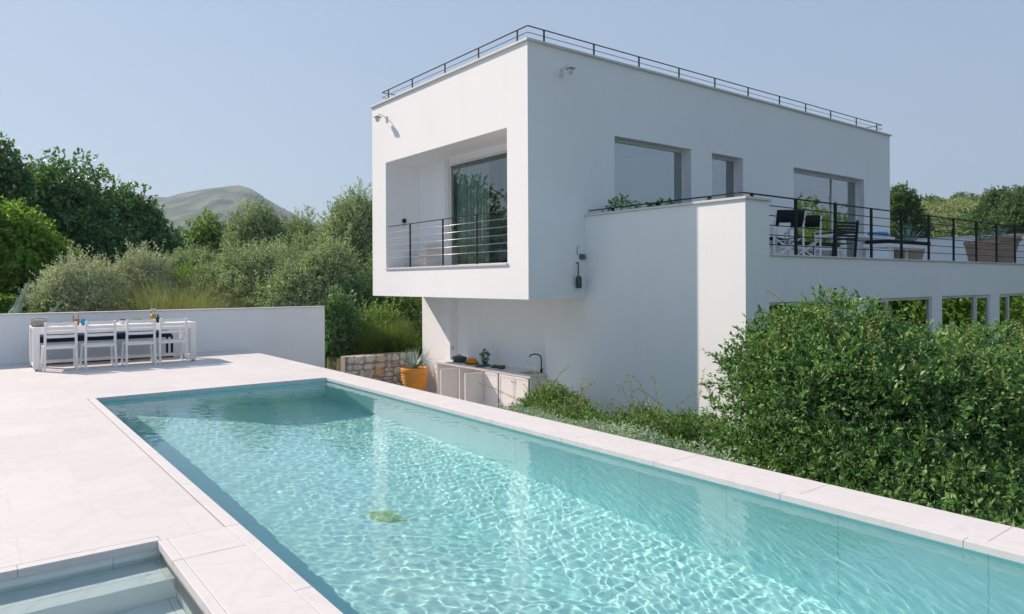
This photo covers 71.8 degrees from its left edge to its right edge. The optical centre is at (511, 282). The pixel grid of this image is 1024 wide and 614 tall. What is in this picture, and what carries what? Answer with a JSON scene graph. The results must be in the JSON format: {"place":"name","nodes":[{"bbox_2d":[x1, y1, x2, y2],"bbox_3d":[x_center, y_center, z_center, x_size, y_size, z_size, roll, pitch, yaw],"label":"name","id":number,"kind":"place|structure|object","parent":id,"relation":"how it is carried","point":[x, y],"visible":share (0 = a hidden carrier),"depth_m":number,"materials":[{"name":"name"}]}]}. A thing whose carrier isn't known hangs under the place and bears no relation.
{"place":"outdoors","nodes":[
{"label":"outdoors","id":0,"kind":"place"},
{"bbox_2d":[0,350,349,567],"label":"pool deck","id":1,"kind":"structure","parent":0,"point":[80,471],"depth_m":6.29,"materials":[{"name":"stone"}]},
{"bbox_2d":[40,321,78,371],"bbox_3d":[-8.276,1.149,12.945,0.566,0.885,0.542,0,0,-38],"label":"garden chair","id":2,"kind":"object","parent":1,"relation":"on","point":[44,347],"visible":1,"depth_m":12.79,"materials":[{"name":"white paint"}]},
{"bbox_2d":[0,549,160,588],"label":"spa basin","id":3,"kind":"object","parent":1,"relation":"in","point":[55,573],"depth_m":4.04,"materials":[{"name":"tile"}]},
{"bbox_2d":[0,554,203,613],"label":"spa water","id":4,"kind":"structure","parent":3,"relation":"in","point":[153,584],"depth_m":3.76,"materials":[{"name":"blue liquid"}]},
{"bbox_2d":[79,320,117,368],"bbox_3d":[-7.787,1.146,13.335,0.566,0.885,0.542,0,0,-39],"label":"garden chair","id":5,"kind":"object","parent":1,"relation":"on","point":[85,344],"visible":1,"depth_m":13.20,"materials":[{"name":"white paint"}]},
{"bbox_2d":[40,330,172,364],"bbox_3d":[-8.344,1.308,14.539,2.440,0.560,0.500,0,0,-38],"label":"bench","id":6,"kind":"object","parent":1,"relation":"on","point":[119,335],"visible":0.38,"depth_m":14.37,"materials":[{"name":"white metal"}]},
{"bbox_2d":[29,321,195,370],"bbox_3d":[-7.778,1.193,13.883,2.745,0.785,0.950,0,0,-38],"label":"dining table","id":7,"kind":"object","parent":1,"relation":"on","point":[34,346],"visible":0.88,"depth_m":13.59,"materials":[{"name":"white paint"}]},
{"bbox_2d":[30,318,46,326],"bbox_3d":[-8.707,0.726,13.009,0.273,0.156,0.270,0,0,-38],"label":"bread basket","id":8,"kind":"object","parent":7,"relation":"on","point":[36,323],"visible":0.96,"depth_m":12.92,"materials":[{"name":"wicker"}]},
{"bbox_2d":[72,312,78,324],"bbox_3d":[-8.232,0.679,13.351,0.116,0.245,0.116,0,0,-38],"label":"carafe","id":9,"kind":"object","parent":7,"relation":"on","point":[74,320],"visible":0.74,"depth_m":13.33,"materials":[{"name":"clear glass"}]},
{"bbox_2d":[118,319,124,323],"bbox_3d":[-7.630,0.752,13.841,0.120,0.095,0.118,0,0,-38],"label":"jar","id":10,"kind":"object","parent":7,"relation":"on","point":[121,321],"visible":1,"depth_m":13.79,"materials":[{"name":"white paint"}]},
{"bbox_2d":[150,309,155,322],"bbox_3d":[-7.191,0.660,14.180,0.116,0.275,0.116,0,0,-38],"label":"carafe","id":11,"kind":"object","parent":7,"relation":"on","point":[152,316],"visible":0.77,"depth_m":14.14,"materials":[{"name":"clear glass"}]},
{"bbox_2d":[121,319,156,366],"bbox_3d":[-7.237,1.144,13.734,0.566,0.885,0.542,0,0,-37],"label":"garden chair","id":12,"kind":"object","parent":1,"relation":"on","point":[126,342],"visible":1,"depth_m":13.58,"materials":[{"name":"white paint"}]},
{"bbox_2d":[153,318,188,363],"bbox_3d":[-6.802,1.142,14.109,0.566,0.885,0.542,0,0,-38],"label":"garden chair","id":13,"kind":"object","parent":1,"relation":"on","point":[160,341],"visible":0.94,"depth_m":13.96,"materials":[{"name":"white paint"}]},
{"bbox_2d":[161,554,204,613],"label":"pool kerb","id":14,"kind":"structure","parent":1,"relation":"on","point":[184,585],"depth_m":3.84,"materials":[{"name":"stone"}]},
{"bbox_2d":[0,374,1023,613],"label":"pool coping","id":15,"kind":"object","parent":1,"relation":"on","point":[232,566],"visible":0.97,"depth_m":4.61,"materials":[{"name":"stone"}]},
{"bbox_2d":[489,193,499,227],"bbox_3d":[-0.646,-1.302,17.677,0.680,1.830,0.680,0,0,-38],"label":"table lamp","id":16,"kind":"object","parent":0,"point":[493,202],"visible":0.2,"depth_m":17.45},
{"bbox_2d":[490,236,507,262],"bbox_3d":[-0.192,-0.754,16.724,0.650,0.750,0.600,0,0,-38],"label":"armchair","id":17,"kind":"object","parent":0,"point":[501,256],"visible":0.34,"depth_m":16.41,"materials":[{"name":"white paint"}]},
{"bbox_2d":[0,0,1023,222],"label":"sky","id":18,"kind":"structure","parent":0,"point":[271,98],"materials":[{"name":"blue"}]},
{"bbox_2d":[23,164,1023,498],"bbox_3d":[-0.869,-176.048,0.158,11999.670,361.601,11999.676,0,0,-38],"label":"ground","id":19,"kind":"structure","parent":0,"point":[187,206],"depth_m":1837.30,"materials":[{"name":"green plant"}]},
{"bbox_2d":[0,292,24,313],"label":"citrus shrub","id":20,"kind":"object","parent":19,"relation":"on","point":[6,303],"visible":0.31,"depth_m":20.36,"materials":[{"name":"green plant"}]},
{"bbox_2d":[0,131,42,218],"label":"carob tree","id":21,"kind":"object","parent":19,"relation":"on","point":[17,181],"visible":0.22,"depth_m":26.78,"materials":[{"name":"green plant"}]},
{"bbox_2d":[8,280,61,313],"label":"giant agave","id":22,"kind":"object","parent":19,"relation":"on","point":[16,307],"visible":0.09,"depth_m":18.75,"materials":[{"name":"green plant"}]},
{"bbox_2d":[0,194,85,312],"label":"citrus tree","id":23,"kind":"object","parent":19,"relation":"on","point":[30,241],"visible":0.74,"depth_m":22.49,"materials":[{"name":"green plant"}]},
{"bbox_2d":[28,291,77,312],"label":"citrus shrub","id":24,"kind":"object","parent":19,"relation":"on","point":[46,309],"visible":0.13,"depth_m":20.19,"materials":[{"name":"green plant"}]},
{"bbox_2d":[10,240,159,312],"bbox_3d":[-12.862,0.891,21.495,3.972,4.388,3.976,0,0,-38],"label":"olive shrub","id":25,"kind":"object","parent":19,"relation":"on","point":[77,275],"visible":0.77,"depth_m":20.55,"materials":[{"name":"green plant"}]},
{"bbox_2d":[26,146,156,265],"bbox_3d":[-19.530,-1.225,30.892,7.930,9.415,8.024,0,0,-38],"label":"carob tree","id":26,"kind":"object","parent":19,"relation":"on","point":[73,208],"visible":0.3,"depth_m":29.74,"materials":[{"name":"green plant"}]},
{"bbox_2d":[90,179,185,259],"bbox_3d":[-17.834,-0.918,32.916,5.112,8.077,4.932,0,0,-38],"label":"carob tree","id":27,"kind":"object","parent":19,"relation":"on","point":[153,222],"visible":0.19,"depth_m":32.49,"materials":[{"name":"green plant"}]},
{"bbox_2d":[113,237,191,308],"bbox_3d":[-11.684,0.810,22.534,2.873,4.540,3.032,0,0,-38],"label":"olive shrub","id":28,"kind":"object","parent":19,"relation":"on","point":[148,264],"visible":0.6,"depth_m":22.08,"materials":[{"name":"green plant"}]},
{"bbox_2d":[0,306,325,367],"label":"garden wall","id":29,"kind":"structure","parent":19,"relation":"on","point":[296,333],"depth_m":16.38,"materials":[{"name":"paint"}]},
{"bbox_2d":[67,266,270,311],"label":"tall grass","id":30,"kind":"structure","parent":19,"relation":"on","point":[170,303],"depth_m":20.55,"materials":[{"name":"green plant"}]},
{"bbox_2d":[169,221,194,251],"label":"carob tree","id":31,"kind":"object","parent":19,"relation":"on","point":[178,235],"visible":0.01,"depth_m":35.06,"materials":[{"name":"green plant"}]},
{"bbox_2d":[161,254,212,300],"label":"broom shrub","id":32,"kind":"object","parent":19,"relation":"on","point":[183,271],"visible":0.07,"depth_m":23.02,"materials":[{"name":"green plant"}]},
{"bbox_2d":[162,236,228,275],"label":"olive tree","id":33,"kind":"object","parent":19,"relation":"on","point":[183,255],"visible":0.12,"depth_m":26.64,"materials":[{"name":"green plant"}]},
{"bbox_2d":[177,207,229,261],"bbox_3d":[-15.974,-0.408,36.903,4.302,7.043,4.118,0,0,-38],"label":"oak tree","id":34,"kind":"object","parent":19,"relation":"on","point":[205,232],"visible":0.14,"depth_m":36.45,"materials":[{"name":"green plant"}]},
{"bbox_2d":[172,252,251,307],"bbox_3d":[-9.600,1.034,22.998,2.913,4.065,2.816,0,0,-38],"label":"olive shrub","id":35,"kind":"object","parent":19,"relation":"on","point":[204,278],"visible":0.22,"depth_m":22.41,"materials":[{"name":"green plant"}]},
{"bbox_2d":[184,231,298,307],"bbox_3d":[-8.550,0.656,23.575,4.276,4.820,4.350,0,0,-38],"label":"olive tree","id":36,"kind":"object","parent":19,"relation":"on","point":[245,263],"visible":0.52,"depth_m":22.55,"materials":[{"name":"green plant"}]},
{"bbox_2d":[214,192,289,259],"bbox_3d":[-10.509,-0.315,28.979,3.732,6.813,3.667,0,0,-38],"label":"olive tree","id":37,"kind":"object","parent":19,"relation":"on","point":[254,222],"visible":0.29,"depth_m":28.53,"materials":[{"name":"green plant"}]},
{"bbox_2d":[240,228,323,264],"bbox_3d":[-8.663,0.480,26.962,5.527,5.198,5.660,0,0,17],"label":"olive tree","id":38,"kind":"object","parent":19,"relation":"on","point":[291,243],"visible":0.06,"depth_m":26.55,"materials":[{"name":"green plant"}]},
{"bbox_2d":[242,254,331,307],"bbox_3d":[-6.723,1.056,21.953,2.974,3.994,3.162,0,0,22],"label":"olive shrub","id":39,"kind":"object","parent":19,"relation":"on","point":[290,289],"visible":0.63,"depth_m":21.35,"materials":[{"name":"green plant"}]},
{"bbox_2d":[273,203,326,249],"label":"olive tree","id":40,"kind":"object","parent":19,"relation":"on","point":[306,226],"visible":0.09,"depth_m":29.75,"materials":[{"name":"green plant"}]},
{"bbox_2d":[284,221,369,330],"bbox_3d":[-5.759,0.680,22.473,3.317,5.263,3.034,0,0,22],"label":"olive tree","id":41,"kind":"object","parent":19,"relation":"on","point":[331,262],"visible":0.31,"depth_m":21.95,"materials":[{"name":"green plant"}]},
{"bbox_2d":[295,176,372,277],"bbox_3d":[-6.210,-0.018,27.524,5.049,8.170,5.314,0,0,-38],"label":"olive tree","id":42,"kind":"object","parent":19,"relation":"on","point":[355,210],"visible":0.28,"depth_m":26.61,"materials":[{"name":"green plant"}]},
{"bbox_2d":[317,280,365,367],"bbox_3d":[-4.759,1.838,19.502,1.848,3.850,1.873,0,0,-38],"label":"laurel shrub","id":43,"kind":"object","parent":19,"relation":"on","point":[338,314],"visible":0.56,"depth_m":19.19,"materials":[{"name":"green plant"}]},
{"bbox_2d":[339,267,401,321],"bbox_3d":[-4.505,1.445,22.033,2.889,4.010,2.812,0,0,25],"label":"laurel shrub","id":44,"kind":"object","parent":19,"relation":"on","point":[365,289],"visible":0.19,"depth_m":21.53,"materials":[{"name":"green plant"}]},
{"bbox_2d":[326,317,420,354],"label":"wild grass","id":45,"kind":"structure","parent":19,"relation":"on","point":[380,337],"depth_m":19.22,"materials":[{"name":"green plant"}]},
{"bbox_2d":[359,242,399,298],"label":"laurel tree","id":46,"kind":"object","parent":19,"relation":"on","point":[370,262],"visible":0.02,"depth_m":23.57,"materials":[{"name":"green plant"}]},
{"bbox_2d":[341,351,418,385],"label":"stone wall","id":47,"kind":"structure","parent":19,"relation":"on","point":[383,367],"depth_m":18.22,"materials":[{"name":"beige stone"}]},
{"bbox_2d":[350,296,413,347],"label":"laurel shrub","id":48,"kind":"object","parent":19,"relation":"on","point":[384,314],"visible":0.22,"depth_m":19.99,"materials":[{"name":"green plant"}]},
{"bbox_2d":[385,296,421,344],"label":"laurel shrub","id":49,"kind":"object","parent":19,"relation":"on","point":[411,308],"visible":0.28,"depth_m":21.38,"materials":[{"name":"green plant"}]},
{"bbox_2d":[386,334,421,357],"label":"fig shrub","id":50,"kind":"object","parent":19,"relation":"on","point":[418,346],"visible":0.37,"depth_m":19.42,"materials":[{"name":"green plant"}]},
{"bbox_2d":[369,25,1023,460],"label":"house","id":51,"kind":"structure","parent":19,"relation":"on","point":[663,295],"depth_m":14.46,"materials":[{"name":"paint"}]},
{"bbox_2d":[373,114,386,121],"bbox_3d":[-3.213,-4.015,17.245,0.345,0.199,0.207,0,0,-38],"label":"wall lamp","id":52,"kind":"object","parent":51,"relation":"attached to","point":[377,118],"visible":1,"depth_m":17.19,"materials":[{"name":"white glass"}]},
{"bbox_2d":[457,159,489,264],"bbox_3d":[-0.916,-1.601,16.548,0.131,2.410,1.302,0,0,-38],"label":"curtain","id":53,"kind":"object","parent":51,"relation":"hanging from","point":[472,188],"visible":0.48,"depth_m":16.51,"materials":[{"name":"white fabric"}]},
{"bbox_2d":[449,150,507,264],"bbox_3d":[-0.326,-1.607,15.417,0.060,2.449,3.721,0,0,-38],"label":"loggia door","id":54,"kind":"structure","parent":51,"relation":"in","point":[502,152],"depth_m":16.84,"materials":[{"name":"grey metal"}]},
{"bbox_2d":[559,64,575,76],"bbox_3d":[1.042,-4.021,13.349,0.207,0.212,0.375,0,0,-38],"label":"wall lamp","id":55,"kind":"object","parent":51,"relation":"attached to","point":[569,68],"visible":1,"depth_m":13.29,"materials":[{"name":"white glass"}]},
{"bbox_2d":[576,262,581,287],"bbox_3d":[1.285,-0.148,13.672,0.124,0.504,0.109,0,0,18],"label":"bulkhead lamp","id":56,"kind":"object","parent":51,"relation":"attached to","point":[578,281],"visible":1,"depth_m":13.63,"materials":[{"name":"grey metal"}]},
{"bbox_2d":[577,246,584,258],"bbox_3d":[1.344,-0.585,13.773,0.188,0.257,0.051,0,0,-38],"label":"junction box","id":57,"kind":"object","parent":51,"relation":"attached to","point":[581,256],"visible":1,"depth_m":13.76,"materials":[{"name":"grey plastic"}]},
{"bbox_2d":[602,193,640,213],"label":"pot plant","id":58,"kind":"object","parent":51,"relation":"on","point":[617,201],"visible":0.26,"depth_m":13.67,"materials":[{"name":"green plant"}]},
{"bbox_2d":[615,139,683,202],"bbox_3d":[2.909,-1.738,15.329,2.442,2.502,0.060,0,0,-38],"label":"window","id":59,"kind":"structure","parent":51,"relation":"in","point":[616,141],"depth_m":15.84,"materials":[{"name":"grey metal"}]},
{"bbox_2d":[645,198,677,206],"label":"pot plant","id":60,"kind":"object","parent":51,"relation":"on","point":[649,205],"visible":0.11,"depth_m":13.93,"materials":[{"name":"green plant"}]},
{"bbox_2d":[712,156,734,196],"bbox_3d":[4.956,-1.748,16.910,1.204,2.502,0.060,0,0,-38],"label":"window","id":61,"kind":"structure","parent":51,"relation":"in","point":[713,157],"depth_m":17.23,"materials":[{"name":"grey metal"}]},
{"bbox_2d":[769,214,778,253],"bbox_3d":[4.945,-0.877,13.874,0.625,0.918,0.630,0,0,29],"label":"director chair","id":62,"kind":"object","parent":51,"relation":"on","point":[771,231],"visible":0.2,"depth_m":13.60,"materials":[{"name":"white paint"}]},
{"bbox_2d":[769,210,805,254],"bbox_3d":[5.081,-0.877,13.248,0.630,0.918,0.625,0,0,-9],"label":"director chair","id":63,"kind":"object","parent":51,"relation":"on","point":[790,213],"visible":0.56,"depth_m":13.03,"materials":[{"name":"white paint"}]},
{"bbox_2d":[769,301,825,401],"bbox_3d":[4.847,1.148,12.033,1.825,1.652,0.060,0,0,-38],"label":"lower window","id":64,"kind":"structure","parent":51,"relation":"in","point":[775,304],"depth_m":11.76,"materials":[{"name":"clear glass"}]},
{"bbox_2d":[784,215,821,255],"bbox_3d":[5.899,-0.881,14.348,0.630,0.918,0.625,0,0,11],"label":"director chair","id":65,"kind":"object","parent":51,"relation":"on","point":[812,223],"visible":0.57,"depth_m":14.12,"materials":[{"name":"white paint"}]},
{"bbox_2d":[769,241,840,256],"bbox_3d":[6.677,-0.666,16.217,2.300,0.510,0.600,0,0,-38],"label":"cushioned bench","id":66,"kind":"object","parent":51,"relation":"on","point":[811,249],"visible":0.39,"depth_m":16.04,"materials":[{"name":"white fabric"}]},
{"bbox_2d":[794,170,856,256],"bbox_3d":[8.689,-1.723,19.794,3.759,2.587,0.060,0,0,-38],"label":"terrace door","id":67,"kind":"structure","parent":51,"relation":"in","point":[831,178],"depth_m":20.07,"materials":[{"name":"grey metal"}]},
{"bbox_2d":[812,220,858,256],"bbox_3d":[7.026,-0.872,15.371,0.640,0.924,0.700,0,0,-18],"label":"slatted armchair","id":68,"kind":"object","parent":51,"relation":"on","point":[840,233],"visible":0.63,"depth_m":15.13,"materials":[{"name":"black metal"}]},
{"bbox_2d":[816,234,894,258],"bbox_3d":[8.721,-0.800,17.986,2.600,0.760,0.800,0,0,-38],"label":"terrace table","id":69,"kind":"object","parent":51,"relation":"on","point":[863,238],"visible":0.36,"depth_m":17.49,"materials":[{"name":"white paint"}]},
{"bbox_2d":[867,232,889,236],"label":"towels","id":70,"kind":"object","parent":69,"relation":"on","point":[879,233],"visible":0.6,"depth_m":18.23,"materials":[{"name":"blue fabric"}]},
{"bbox_2d":[868,298,887,330],"bbox_3d":[7.080,1.487,13.744,0.820,2.352,0.060,0,0,-38],"label":"sash window","id":71,"kind":"structure","parent":51,"relation":"in","point":[884,299],"depth_m":13.86,"materials":[{"name":"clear glass"}]},
{"bbox_2d":[863,239,931,258],"bbox_3d":[9.267,-0.708,16.954,2.200,0.570,0.620,0,0,-38],"label":"cushioned bench","id":72,"kind":"object","parent":51,"relation":"on","point":[907,246],"visible":0.77,"depth_m":16.49,"materials":[{"name":"white fabric"}]},
{"bbox_2d":[890,222,926,259],"bbox_3d":[10.796,-1.045,19.424,1.081,1.227,1.011,0,0,24],"label":"agave pot","id":73,"kind":"object","parent":51,"relation":"on","point":[913,254],"visible":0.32,"depth_m":19.16,"materials":[{"name":"brown ceramic"}]},
{"bbox_2d":[888,297,929,342],"bbox_3d":[8.186,1.482,14.611,1.970,2.352,0.060,0,0,-38],"label":"lower window","id":74,"kind":"structure","parent":51,"relation":"in","point":[920,305],"depth_m":14.76,"materials":[{"name":"clear glass"}]},
{"bbox_2d":[942,295,974,346],"bbox_3d":[10.147,1.473,16.126,1.915,2.352,0.060,0,0,-38],"label":"lower window","id":75,"kind":"structure","parent":51,"relation":"in","point":[954,308],"depth_m":16.18,"materials":[{"name":"clear glass"}]},
{"bbox_2d":[975,295,988,341],"bbox_3d":[11.251,1.468,16.966,0.840,2.352,0.060,0,0,-38],"label":"sash window","id":76,"kind":"structure","parent":51,"relation":"in","point":[981,301],"depth_m":17.02,"materials":[{"name":"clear glass"}]},
{"bbox_2d":[963,232,1000,261],"bbox_3d":[12.457,-0.907,18.749,0.867,0.934,0.821,0,0,-38],"label":"agave pot","id":77,"kind":"object","parent":51,"relation":"on","point":[990,257],"visible":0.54,"depth_m":18.46,"materials":[{"name":"brown ceramic"}]},
{"bbox_2d":[978,226,1021,262],"bbox_3d":[13.549,-1.025,19.669,1.012,1.161,1.012,0,0,-38],"label":"agave pot","id":78,"kind":"object","parent":51,"relation":"on","point":[1004,240],"visible":0.47,"depth_m":19.31,"materials":[{"name":"brown ceramic"}]},
{"bbox_2d":[999,294,1008,334],"bbox_3d":[12.355,1.463,17.819,0.710,2.352,0.060,0,0,-38],"label":"sash window","id":79,"kind":"structure","parent":51,"relation":"in","point":[1003,298],"depth_m":17.86,"materials":[{"name":"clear glass"}]},
{"bbox_2d":[1009,293,1023,336],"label":"lower window","id":80,"kind":"structure","parent":51,"relation":"in","point":[1016,301],"depth_m":18.45,"materials":[{"name":"clear glass"}]},
{"bbox_2d":[890,180,934,239],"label":"holm oak","id":81,"kind":"object","parent":19,"relation":"on","point":[902,199],"visible":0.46,"depth_m":50.92,"materials":[{"name":"green plant"}]},
{"bbox_2d":[917,184,1023,237],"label":"hill bushes","id":82,"kind":"object","parent":19,"relation":"on","point":[933,198],"visible":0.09,"depth_m":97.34,"materials":[{"name":"green plant"}]},
{"bbox_2d":[966,184,1014,235],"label":"holm oak","id":83,"kind":"object","parent":19,"relation":"on","point":[987,202],"visible":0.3,"depth_m":65.58,"materials":[{"name":"green plant"}]},
{"bbox_2d":[978,187,1023,234],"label":"holm oak","id":84,"kind":"object","parent":19,"relation":"on","point":[1009,211],"visible":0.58,"depth_m":59.66,"materials":[{"name":"green plant"}]},
{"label":"planting bed","id":85,"kind":"structure","parent":19,"relation":"on","visible":0},
{"bbox_2d":[478,360,751,464],"bbox_3d":[1.119,2.138,10.932,4.018,1.865,5.556,0,0,-38],"label":"shrub","id":86,"kind":"object","parent":85,"relation":"on","point":[673,426],"visible":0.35,"depth_m":11.04,"materials":[{"name":"green plant"}]},
{"bbox_2d":[497,403,775,470],"bbox_3d":[0.785,1.916,8.710,1.790,0.879,6.010,0,0,-38],"label":"ground cover","id":87,"kind":"object","parent":85,"relation":"on","point":[613,429],"visible":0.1,"depth_m":7.63,"materials":[{"name":"green plant"}]},
{"bbox_2d":[691,284,1023,528],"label":"hedge shrub","id":88,"kind":"object","parent":85,"relation":"on","point":[945,388],"visible":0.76,"depth_m":7.53,"materials":[{"name":"green plant"}]},
{"bbox_2d":[99,380,1023,565],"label":"pool basin","id":89,"kind":"object","parent":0,"point":[638,463],"visible":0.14,"depth_m":5.92,"materials":[{"name":"tile"}]},
{"bbox_2d":[100,381,1023,613],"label":"pool water","id":90,"kind":"structure","parent":89,"relation":"in","point":[345,499],"depth_m":4.68,"materials":[{"name":"teal liquid"}]},
{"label":"kitchen path","id":91,"kind":"structure","parent":0,"visible":0},
{"bbox_2d":[388,349,434,390],"bbox_3d":[-2.438,2.247,17.956,1.228,1.241,1.212,0,0,-38],"label":"agave pot","id":92,"kind":"object","parent":91,"relation":"on","point":[414,375],"visible":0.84,"depth_m":17.76,"materials":[{"name":"ceramic"}]},
{"bbox_2d":[435,353,546,408],"bbox_3d":[-0.692,2.194,16.061,1.186,1.359,3.740,0,0,-38],"label":"kitchen counter","id":93,"kind":"object","parent":91,"relation":"on","point":[457,380],"visible":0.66,"depth_m":15.66,"materials":[{"name":"stone"}]},
{"bbox_2d":[440,368,458,398],"bbox_3d":[-1.454,2.397,16.487,0.500,0.800,0.062,0,0,-38],"label":"cupboard door","id":94,"kind":"structure","parent":93,"relation":"in","point":[449,378],"depth_m":16.46,"materials":[{"name":"wood"}]},
{"bbox_2d":[451,354,466,362],"bbox_3d":[-1.294,1.829,17.226,0.309,0.192,0.551,0,0,-38],"label":"cooking pot","id":95,"kind":"object","parent":93,"relation":"on","point":[458,358],"visible":0.99,"depth_m":17.06,"materials":[{"name":"metal"}]},
{"bbox_2d":[464,372,483,404],"bbox_3d":[-0.842,2.394,15.696,0.500,0.800,0.062,0,0,-38],"label":"cupboard door","id":96,"kind":"structure","parent":93,"relation":"in","point":[474,391],"depth_m":15.68,"materials":[{"name":"wood"}]},
{"bbox_2d":[479,349,490,365],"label":"potted herb","id":97,"kind":"object","parent":93,"relation":"on","point":[487,353],"visible":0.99,"depth_m":16.39,"materials":[{"name":"green plant"}]},
{"bbox_2d":[485,372,498,407],"bbox_3d":[-0.457,2.377,15.611,0.050,0.790,0.480,0,0,-38],"label":"cupboard door","id":98,"kind":"structure","parent":93,"relation":"in","point":[491,379],"depth_m":15.61,"materials":[{"name":"wood"}]},
{"bbox_2d":[497,365,505,368],"bbox_3d":[-0.236,1.883,15.758,0.210,0.074,0.210,0,0,-38],"label":"mixing bowl","id":99,"kind":"object","parent":93,"relation":"on","point":[501,366],"visible":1,"depth_m":15.69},
{"bbox_2d":[499,374,512,408],"bbox_3d":[-0.127,2.376,15.183,0.050,0.790,0.500,0,0,-38],"label":"cupboard door","id":100,"kind":"structure","parent":93,"relation":"in","point":[505,381],"depth_m":15.21,"materials":[{"name":"wood"}]},
{"bbox_2d":[513,376,528,404],"bbox_3d":[0.184,2.374,14.782,0.050,0.790,0.505,0,0,-38],"label":"cupboard door","id":101,"kind":"structure","parent":93,"relation":"in","point":[519,389],"depth_m":14.82,"materials":[{"name":"wood"}]}
]}

